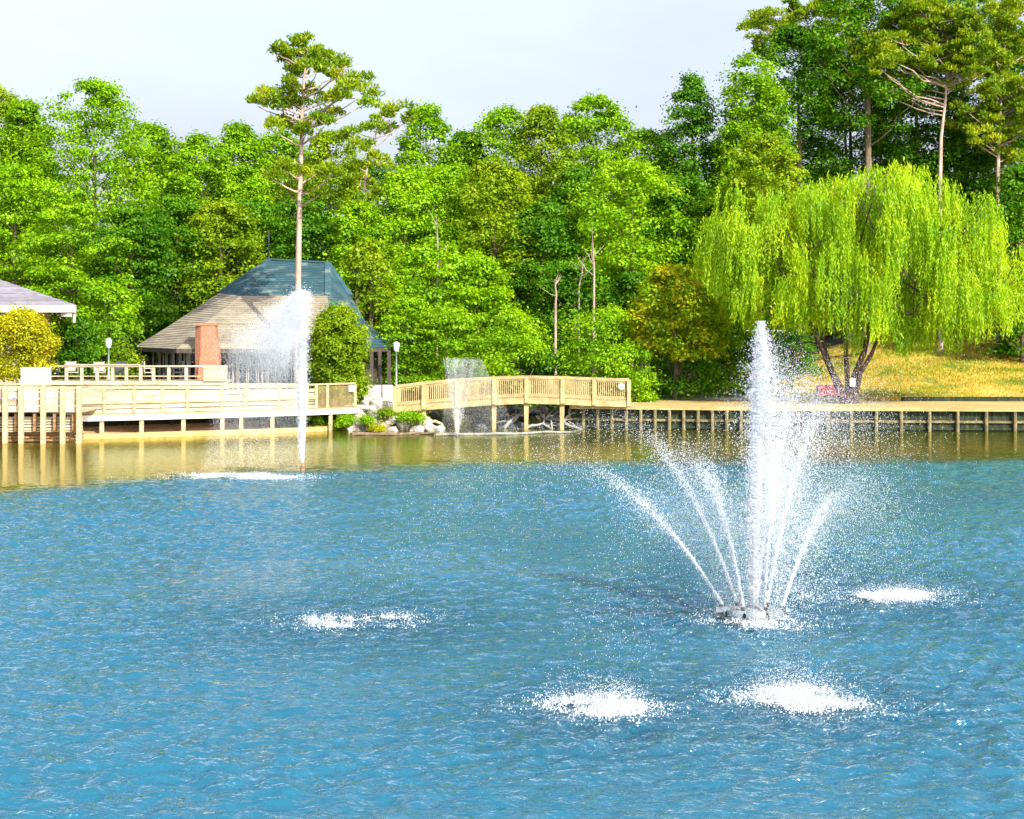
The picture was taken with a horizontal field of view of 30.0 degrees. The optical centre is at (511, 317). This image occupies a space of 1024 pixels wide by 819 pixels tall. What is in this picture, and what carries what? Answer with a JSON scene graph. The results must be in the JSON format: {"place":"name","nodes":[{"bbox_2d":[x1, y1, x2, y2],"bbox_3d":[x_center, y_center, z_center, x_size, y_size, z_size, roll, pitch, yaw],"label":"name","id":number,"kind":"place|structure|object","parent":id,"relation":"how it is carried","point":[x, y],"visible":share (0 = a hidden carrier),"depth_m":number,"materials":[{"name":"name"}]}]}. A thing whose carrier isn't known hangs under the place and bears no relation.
{"place":"outdoors","nodes":[
{"label":"outdoors","id":0,"kind":"place"},
{"bbox_2d":[0,280,75,405],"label":"pavilion","id":1,"kind":"structure","parent":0,"point":[12,294],"depth_m":85.18,"materials":[{"name":"fabric"}]},
{"bbox_2d":[0,420,1023,818],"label":"pond water","id":2,"kind":"structure","parent":0,"point":[152,666],"depth_m":30.33,"materials":[{"name":"liquid"}]},
{"bbox_2d":[170,282,314,469],"bbox_3d":[-8.889,1.934,62.499,5.282,6.332,6.656,0,0,0],"label":"jet fountain","id":3,"kind":"object","parent":2,"relation":"on","point":[294,312],"visible":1,"depth_m":62.47,"materials":[{"name":"white liquid"}]},
{"bbox_2d":[122,470,364,480],"bbox_3d":[-8.432,4.943,60.096,10.012,0.127,4.482,0,0,0],"label":"water splash","id":4,"kind":"object","parent":2,"relation":"on","point":[254,476],"visible":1,"depth_m":59.88,"materials":[{"name":"liquid"}]},
{"bbox_2d":[233,607,473,634],"bbox_3d":[-2.612,4.913,31.456,3.990,0.186,2.832,0,0,0],"label":"water splash","id":5,"kind":"object","parent":2,"relation":"on","point":[330,624],"visible":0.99,"depth_m":31.40,"materials":[{"name":"liquid"}]},
{"bbox_2d":[350,430,434,435],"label":"floating log","id":6,"kind":"object","parent":2,"relation":"on","point":[385,433],"visible":0.98,"depth_m":81.03,"materials":[{"name":"wood"}]},
{"bbox_2d":[441,358,517,435],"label":"spray fountain","id":7,"kind":"object","parent":2,"relation":"on","point":[456,413],"visible":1,"depth_m":80.40,"materials":[{"name":"liquid"}]},
{"bbox_2d":[434,430,575,435],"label":"floating log","id":8,"kind":"object","parent":2,"relation":"on","point":[490,433],"visible":0.99,"depth_m":81.21,"materials":[{"name":"wood"}]},
{"bbox_2d":[474,671,720,729],"bbox_3d":[1.179,4.822,24.706,2.999,0.369,2.791,0,0,30],"label":"water splash","id":9,"kind":"object","parent":2,"relation":"on","point":[613,704],"visible":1,"depth_m":24.42,"materials":[{"name":"liquid"}]},
{"bbox_2d":[323,321,1017,716],"bbox_3d":[2.375,2.369,32.377,11.228,5.284,17.823,0,0,24],"label":"floating fountain","id":10,"kind":"object","parent":2,"relation":"on","point":[753,609],"visible":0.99,"depth_m":31.84,"materials":[{"name":"liquid"}]},
{"bbox_2d":[654,658,929,724],"bbox_3d":[3.500,4.802,24.843,3.812,0.409,3.162,0,0,-20],"label":"water splash","id":11,"kind":"object","parent":2,"relation":"on","point":[782,694],"visible":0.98,"depth_m":24.82,"materials":[{"name":"liquid"}]},
{"bbox_2d":[726,581,1011,609],"bbox_3d":[6.245,4.903,34.337,4.864,0.207,3.688,0,0,0],"label":"water splash","id":12,"kind":"object","parent":2,"relation":"on","point":[902,595],"visible":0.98,"depth_m":34.12,"materials":[{"name":"liquid"}]},
{"bbox_2d":[0,274,1023,441],"bbox_3d":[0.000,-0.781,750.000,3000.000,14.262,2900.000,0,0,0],"label":"ground","id":13,"kind":"structure","parent":0,"point":[92,427],"depth_m":96.25,"materials":[{"name":"plant"}]},
{"bbox_2d":[0,83,41,279],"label":"broadleaf tree","id":14,"kind":"object","parent":13,"relation":"on","point":[4,98],"visible":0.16,"depth_m":111.49,"materials":[{"name":"green plant"}]},
{"bbox_2d":[0,301,62,382],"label":"shrub","id":15,"kind":"object","parent":13,"relation":"on","point":[18,325],"visible":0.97,"depth_m":78.94,"materials":[{"name":"plant"}]},
{"bbox_2d":[0,92,67,284],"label":"broadleaf tree","id":16,"kind":"object","parent":13,"relation":"on","point":[27,111],"visible":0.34,"depth_m":109.32,"materials":[{"name":"green plant"}]},
{"bbox_2d":[0,160,79,323],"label":"broadleaf tree","id":17,"kind":"object","parent":13,"relation":"on","point":[23,177],"visible":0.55,"depth_m":103.33,"materials":[{"name":"green plant"}]},
{"bbox_2d":[0,383,96,443],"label":"timber pier","id":18,"kind":"structure","parent":13,"relation":"on","point":[19,421],"depth_m":75.97,"materials":[{"name":"brown wood"}]},
{"bbox_2d":[20,367,51,405],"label":"storage cabinet","id":19,"kind":"object","parent":18,"relation":"on","point":[36,375],"visible":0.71,"depth_m":78.00,"materials":[{"name":"white"}]},
{"bbox_2d":[0,198,147,378],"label":"broadleaf tree","id":20,"kind":"object","parent":13,"relation":"on","point":[88,212],"visible":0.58,"depth_m":99.25,"materials":[{"name":"green plant"}]},
{"bbox_2d":[49,312,110,385],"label":"shrub","id":21,"kind":"object","parent":13,"relation":"on","point":[75,345],"visible":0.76,"depth_m":91.61,"materials":[{"name":"green plant"}]},
{"bbox_2d":[1,75,176,389],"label":"broadleaf tree","id":22,"kind":"object","parent":13,"relation":"on","point":[99,90],"visible":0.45,"depth_m":106.32,"materials":[{"name":"green plant"}]},
{"bbox_2d":[58,280,152,389],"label":"broadleaf tree","id":23,"kind":"object","parent":13,"relation":"on","point":[103,291],"visible":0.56,"depth_m":95.68,"materials":[{"name":"green plant"}]},
{"bbox_2d":[66,202,182,389],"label":"broadleaf tree","id":24,"kind":"object","parent":13,"relation":"on","point":[137,231],"visible":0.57,"depth_m":100.49,"materials":[{"name":"green plant"}]},
{"bbox_2d":[98,338,152,389],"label":"shrub","id":25,"kind":"object","parent":13,"relation":"on","point":[124,354],"visible":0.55,"depth_m":90.78,"materials":[{"name":"green plant"}]},
{"bbox_2d":[51,364,234,405],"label":"deck","id":26,"kind":"structure","parent":13,"relation":"on","point":[215,372],"depth_m":85.55,"materials":[{"name":"brown wood"}]},
{"bbox_2d":[100,117,189,378],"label":"broadleaf tree","id":27,"kind":"object","parent":13,"relation":"on","point":[152,132],"visible":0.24,"depth_m":111.34,"materials":[{"name":"green plant"}]},
{"bbox_2d":[107,147,221,357],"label":"broadleaf tree","id":28,"kind":"object","parent":13,"relation":"on","point":[136,190],"visible":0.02,"depth_m":123.94,"materials":[{"name":"green plant"}]},
{"bbox_2d":[125,193,233,338],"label":"broadleaf tree","id":29,"kind":"object","parent":13,"relation":"on","point":[179,207],"visible":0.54,"depth_m":103.82,"materials":[{"name":"green plant"}]},
{"bbox_2d":[75,426,327,438],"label":"bank timber","id":30,"kind":"object","parent":13,"relation":"on","point":[170,434],"visible":0.34,"depth_m":80.49,"materials":[{"name":"wood"}]},
{"bbox_2d":[148,126,255,317],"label":"broadleaf tree","id":31,"kind":"object","parent":13,"relation":"on","point":[196,147],"visible":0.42,"depth_m":109.33,"materials":[{"name":"green plant"}]},
{"bbox_2d":[167,195,273,317],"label":"broadleaf tree","id":32,"kind":"object","parent":13,"relation":"on","point":[229,216],"visible":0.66,"depth_m":103.36,"materials":[{"name":"green plant"}]},
{"bbox_2d":[82,382,361,432],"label":"waterside deck","id":33,"kind":"structure","parent":13,"relation":"on","point":[142,415],"depth_m":81.12,"materials":[{"name":"brown wood"}]},
{"bbox_2d":[191,119,284,291],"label":"broadleaf tree","id":34,"kind":"object","parent":13,"relation":"on","point":[236,135],"visible":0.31,"depth_m":111.02,"materials":[{"name":"green plant"}]},
{"bbox_2d":[218,194,293,276],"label":"broadleaf tree","id":35,"kind":"object","parent":13,"relation":"on","point":[263,210],"visible":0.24,"depth_m":107.06,"materials":[{"name":"green plant"}]},
{"bbox_2d":[228,383,297,404],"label":"boarded wall","id":36,"kind":"structure","parent":13,"relation":"on","point":[261,389],"depth_m":86.56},
{"bbox_2d":[137,231,392,404],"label":"lake house","id":37,"kind":"structure","parent":13,"relation":"on","point":[183,337],"depth_m":91.20,"materials":[{"name":"wood"}]},
{"bbox_2d":[240,128,319,262],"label":"broadleaf tree","id":38,"kind":"object","parent":13,"relation":"on","point":[288,148],"visible":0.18,"depth_m":113.41,"materials":[{"name":"green plant"}]},
{"bbox_2d":[266,184,354,293],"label":"broadleaf tree","id":39,"kind":"object","parent":13,"relation":"on","point":[311,225],"visible":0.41,"depth_m":103.83,"materials":[{"name":"green plant"}]},
{"bbox_2d":[245,31,385,388],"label":"pine tree","id":40,"kind":"object","parent":13,"relation":"on","point":[315,57],"visible":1,"depth_m":86.61,"materials":[{"name":"green plant"}]},
{"bbox_2d":[276,403,358,429],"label":"bank grass","id":41,"kind":"structure","parent":13,"relation":"on","point":[308,425],"depth_m":85.27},
{"bbox_2d":[280,124,384,300],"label":"broadleaf tree","id":42,"kind":"object","parent":13,"relation":"on","point":[321,142],"visible":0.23,"depth_m":111.06,"materials":[{"name":"green plant"}]},
{"bbox_2d":[306,300,375,416],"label":"shrub","id":43,"kind":"object","parent":13,"relation":"on","point":[338,352],"visible":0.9,"depth_m":85.87,"materials":[{"name":"green plant"}]},
{"bbox_2d":[328,409,359,430],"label":"bush","id":44,"kind":"object","parent":13,"relation":"on","point":[344,420],"visible":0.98,"depth_m":84.19,"materials":[{"name":"green plant"}]},
{"bbox_2d":[317,197,401,320],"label":"broadleaf tree","id":45,"kind":"object","parent":13,"relation":"on","point":[353,229],"visible":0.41,"depth_m":101.39,"materials":[{"name":"green plant"}]},
{"bbox_2d":[318,158,421,370],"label":"broadleaf tree","id":46,"kind":"object","parent":13,"relation":"on","point":[378,176],"visible":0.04,"depth_m":123.30,"materials":[{"name":"green plant"}]},
{"bbox_2d":[327,97,417,302],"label":"pine tree","id":47,"kind":"object","parent":13,"relation":"on","point":[389,109],"visible":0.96,"depth_m":102.55,"materials":[{"name":"green plant"}]},
{"bbox_2d":[337,232,408,346],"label":"broadleaf tree","id":48,"kind":"object","parent":13,"relation":"on","point":[367,252],"visible":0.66,"depth_m":95.64,"materials":[{"name":"green plant"}]},
{"bbox_2d":[344,397,445,430],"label":"rock pile","id":49,"kind":"object","parent":13,"relation":"on","point":[427,425],"visible":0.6,"depth_m":84.85,"materials":[{"name":"stone"}]},
{"bbox_2d":[353,164,461,393],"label":"broadleaf tree","id":50,"kind":"object","parent":13,"relation":"on","point":[406,190],"visible":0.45,"depth_m":103.25,"materials":[{"name":"green plant"}]},
{"bbox_2d":[374,289,441,399],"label":"shrub","id":51,"kind":"object","parent":13,"relation":"on","point":[406,301],"visible":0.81,"depth_m":92.59,"materials":[{"name":"green plant"}]},
{"bbox_2d":[386,406,430,430],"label":"bush","id":52,"kind":"object","parent":13,"relation":"on","point":[419,418],"visible":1,"depth_m":84.22,"materials":[{"name":"green plant"}]},
{"bbox_2d":[379,96,473,356],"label":"broadleaf tree","id":53,"kind":"object","parent":13,"relation":"on","point":[428,114],"visible":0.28,"depth_m":112.39,"materials":[{"name":"green plant"}]},
{"bbox_2d":[378,237,497,397],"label":"broadleaf tree","id":54,"kind":"object","parent":13,"relation":"on","point":[420,252],"visible":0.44,"depth_m":97.05,"materials":[{"name":"green plant"}]},
{"bbox_2d":[405,301,490,399],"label":"shrub","id":55,"kind":"object","parent":13,"relation":"on","point":[455,315],"visible":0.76,"depth_m":92.18,"materials":[{"name":"green plant"}]},
{"bbox_2d":[399,159,504,326],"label":"broadleaf tree","id":56,"kind":"object","parent":13,"relation":"on","point":[443,178],"visible":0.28,"depth_m":104.94,"materials":[{"name":"green plant"}]},
{"bbox_2d":[432,128,501,369],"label":"broadleaf tree","id":57,"kind":"object","parent":13,"relation":"on","point":[463,144],"visible":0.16,"depth_m":114.11,"materials":[{"name":"green plant"}]},
{"bbox_2d":[429,247,521,376],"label":"broadleaf tree","id":58,"kind":"object","parent":13,"relation":"on","point":[489,265],"visible":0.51,"depth_m":99.21,"materials":[{"name":"green plant"}]},
{"bbox_2d":[439,153,553,374],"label":"broadleaf tree","id":59,"kind":"object","parent":13,"relation":"on","point":[493,171],"visible":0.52,"depth_m":103.04,"materials":[{"name":"green plant"}]},
{"bbox_2d":[459,103,552,375],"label":"broadleaf tree","id":60,"kind":"object","parent":13,"relation":"on","point":[505,114],"visible":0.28,"depth_m":112.28,"materials":[{"name":"green plant"}]},
{"bbox_2d":[393,375,630,429],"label":"footbridge","id":61,"kind":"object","parent":13,"relation":"on","point":[561,391],"visible":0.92,"depth_m":85.19,"materials":[{"name":"brown wood"}]},
{"bbox_2d":[467,303,557,409],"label":"shrub","id":62,"kind":"object","parent":13,"relation":"on","point":[516,318],"visible":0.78,"depth_m":90.02,"materials":[{"name":"green plant"}]},
{"bbox_2d":[471,406,587,428],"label":"dark rock pile","id":63,"kind":"object","parent":13,"relation":"on","point":[518,423],"visible":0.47,"depth_m":86.64,"materials":[{"name":"stone"}]},
{"bbox_2d":[497,101,585,342],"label":"broadleaf tree","id":64,"kind":"object","parent":13,"relation":"on","point":[539,119],"visible":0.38,"depth_m":110.27,"materials":[{"name":"green plant"}]},
{"bbox_2d":[515,346,572,420],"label":"shrub","id":65,"kind":"object","parent":13,"relation":"on","point":[542,367],"visible":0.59,"depth_m":91.80,"materials":[{"name":"green plant"}]},
{"bbox_2d":[494,194,598,390],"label":"broadleaf tree","id":66,"kind":"object","parent":13,"relation":"on","point":[549,243],"visible":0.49,"depth_m":102.04,"materials":[{"name":"green plant"}]},
{"bbox_2d":[516,255,628,383],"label":"broadleaf tree","id":67,"kind":"object","parent":13,"relation":"on","point":[565,270],"visible":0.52,"depth_m":99.14,"materials":[{"name":"green plant"}]},
{"bbox_2d":[538,157,622,366],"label":"broadleaf tree","id":68,"kind":"object","parent":13,"relation":"on","point":[575,174],"visible":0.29,"depth_m":107.48,"materials":[{"name":"green plant"}]},
{"bbox_2d":[537,88,650,308],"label":"broadleaf tree","id":69,"kind":"object","parent":13,"relation":"on","point":[582,127],"visible":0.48,"depth_m":111.99,"materials":[{"name":"green plant"}]},
{"bbox_2d":[550,299,651,398],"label":"shrub","id":70,"kind":"object","parent":13,"relation":"on","point":[600,354],"visible":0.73,"depth_m":90.77,"materials":[{"name":"green plant"}]},
{"bbox_2d":[562,152,700,368],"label":"broadleaf tree","id":71,"kind":"object","parent":13,"relation":"on","point":[653,183],"visible":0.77,"depth_m":102.03,"materials":[{"name":"green plant"}]},
{"bbox_2d":[588,266,679,391],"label":"broadleaf tree","id":72,"kind":"object","parent":13,"relation":"on","point":[622,282],"visible":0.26,"depth_m":98.57,"materials":[{"name":"green plant"}]},
{"bbox_2d":[600,348,669,401],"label":"shrub","id":73,"kind":"object","parent":13,"relation":"on","point":[645,354],"visible":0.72,"depth_m":90.05,"materials":[{"name":"green plant"}]},
{"bbox_2d":[602,123,690,369],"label":"broadleaf tree","id":74,"kind":"object","parent":13,"relation":"on","point":[647,137],"visible":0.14,"depth_m":112.16,"materials":[{"name":"green plant"}]},
{"bbox_2d":[613,256,737,399],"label":"broadleaf tree","id":75,"kind":"object","parent":13,"relation":"on","point":[683,303],"visible":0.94,"depth_m":91.53,"materials":[{"name":"green plant"}]},
{"bbox_2d":[634,170,728,378],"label":"broadleaf tree","id":76,"kind":"object","parent":13,"relation":"on","point":[682,204],"visible":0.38,"depth_m":103.23,"materials":[{"name":"green plant"}]},
{"bbox_2d":[638,342,728,400],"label":"shrub","id":77,"kind":"object","parent":13,"relation":"on","point":[688,384],"visible":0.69,"depth_m":92.25,"materials":[{"name":"green plant"}]},
{"bbox_2d":[644,68,726,385],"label":"broadleaf tree","id":78,"kind":"object","parent":13,"relation":"on","point":[697,96],"visible":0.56,"depth_m":109.51,"materials":[{"name":"green plant"}]},
{"bbox_2d":[679,322,752,397],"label":"shrub","id":79,"kind":"object","parent":13,"relation":"on","point":[733,384],"visible":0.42,"depth_m":94.46,"materials":[{"name":"green plant"}]},
{"bbox_2d":[673,185,771,393],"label":"broadleaf tree","id":80,"kind":"object","parent":13,"relation":"on","point":[710,200],"visible":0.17,"depth_m":102.18,"materials":[{"name":"green plant"}]},
{"bbox_2d":[682,272,797,393],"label":"broadleaf tree","id":81,"kind":"object","parent":13,"relation":"on","point":[776,337],"visible":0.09,"depth_m":96.62,"materials":[{"name":"green plant"}]},
{"bbox_2d":[706,47,799,375],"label":"broadleaf tree","id":82,"kind":"object","parent":13,"relation":"on","point":[747,115],"visible":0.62,"depth_m":107.35,"materials":[{"name":"green plant"}]},
{"bbox_2d":[709,124,812,280],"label":"broadleaf tree","id":83,"kind":"object","parent":13,"relation":"on","point":[757,152],"visible":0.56,"depth_m":99.19,"materials":[{"name":"green plant"}]},
{"bbox_2d":[725,332,800,395],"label":"shrub","id":84,"kind":"object","parent":13,"relation":"on","point":[777,355],"visible":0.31,"depth_m":96.56,"materials":[{"name":"green plant"}]},
{"bbox_2d":[568,407,1023,431],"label":"retaining wall","id":85,"kind":"structure","parent":13,"relation":"on","point":[986,420],"depth_m":84.44,"materials":[{"name":"brown wood"}]},
{"bbox_2d":[737,20,854,369],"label":"broadleaf tree","id":86,"kind":"object","parent":13,"relation":"on","point":[792,31],"visible":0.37,"depth_m":111.09,"materials":[{"name":"green plant"}]},
{"bbox_2d":[569,400,1023,408],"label":"boardwalk","id":87,"kind":"structure","parent":13,"relation":"on","point":[887,404],"depth_m":87.13,"materials":[{"name":"wood"}]},
{"bbox_2d":[776,329,830,391],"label":"shrub","id":88,"kind":"object","parent":13,"relation":"on","point":[794,337],"visible":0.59,"depth_m":102.62,"materials":[{"name":"green plant"}]},
{"bbox_2d":[735,0,876,310],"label":"pine tree","id":89,"kind":"object","parent":13,"relation":"on","point":[762,19],"visible":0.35,"depth_m":116.13,"materials":[{"name":"green plant"}]},
{"bbox_2d":[769,163,894,343],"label":"broadleaf tree","id":90,"kind":"object","parent":13,"relation":"on","point":[827,335],"visible":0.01,"depth_m":125.64,"materials":[{"name":"green plant"}]},
{"bbox_2d":[791,61,907,340],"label":"broadleaf tree","id":91,"kind":"object","parent":13,"relation":"on","point":[851,155],"visible":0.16,"depth_m":114.62,"materials":[{"name":"green plant"}]},
{"bbox_2d":[688,158,1023,403],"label":"willow tree","id":92,"kind":"object","parent":13,"relation":"on","point":[930,243],"visible":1,"depth_m":86.59,"materials":[{"name":"green plant"}]},
{"bbox_2d":[788,0,943,353],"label":"broadleaf tree","id":93,"kind":"object","parent":13,"relation":"on","point":[858,16],"visible":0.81,"depth_m":108.82,"materials":[{"name":"green plant"}]},
{"bbox_2d":[769,329,1023,400],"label":"hill grass","id":94,"kind":"structure","parent":13,"relation":"on","point":[896,379],"depth_m":101.92,"materials":[{"name":"plant"}]},
{"bbox_2d":[850,29,986,338],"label":"broadleaf tree","id":95,"kind":"object","parent":13,"relation":"on","point":[895,148],"visible":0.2,"depth_m":112.57,"materials":[{"name":"green plant"}]},
{"bbox_2d":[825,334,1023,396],"bbox_3d":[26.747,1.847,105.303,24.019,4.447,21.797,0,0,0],"label":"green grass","id":96,"kind":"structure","parent":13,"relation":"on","point":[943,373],"depth_m":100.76,"materials":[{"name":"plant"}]},
{"bbox_2d":[844,0,1011,351],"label":"pine tree","id":97,"kind":"object","parent":13,"relation":"on","point":[956,50],"visible":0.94,"depth_m":106.85,"materials":[{"name":"green plant"}]},
{"bbox_2d":[889,0,1023,324],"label":"broadleaf tree","id":98,"kind":"object","parent":13,"relation":"on","point":[966,97],"visible":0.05,"depth_m":115.41,"materials":[{"name":"green plant"}]},
{"bbox_2d":[901,397,1023,400],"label":"landscape timber","id":99,"kind":"object","parent":13,"relation":"on","point":[963,399],"visible":0.89,"depth_m":91.08,"materials":[{"name":"brown wood"}]},
{"bbox_2d":[908,115,1023,336],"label":"broadleaf tree","id":100,"kind":"object","parent":13,"relation":"on","point":[970,161],"visible":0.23,"depth_m":111.60,"materials":[{"name":"green plant"}]},
{"bbox_2d":[939,0,1023,342],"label":"pine tree","id":101,"kind":"object","parent":13,"relation":"on","point":[990,123],"visible":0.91,"depth_m":108.42,"materials":[{"name":"green plant"}]},
{"bbox_2d":[966,23,1023,328],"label":"broadleaf tree","id":102,"kind":"object","parent":13,"relation":"on","point":[1019,66],"visible":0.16,"depth_m":111.08,"materials":[{"name":"green plant"}]},
{"bbox_2d":[971,160,1023,362],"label":"broadleaf tree","id":103,"kind":"object","parent":13,"relation":"on","point":[1008,185],"visible":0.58,"depth_m":103.53,"materials":[{"name":"green plant"}]},
{"bbox_2d":[0,0,1023,302],"label":"sky","id":104,"kind":"structure","parent":0,"point":[187,63],"materials":[{"name":"white"}]},
{"bbox_2d":[639,394,796,399],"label":"path","id":105,"kind":"structure","parent":0,"point":[733,397],"depth_m":93.60,"materials":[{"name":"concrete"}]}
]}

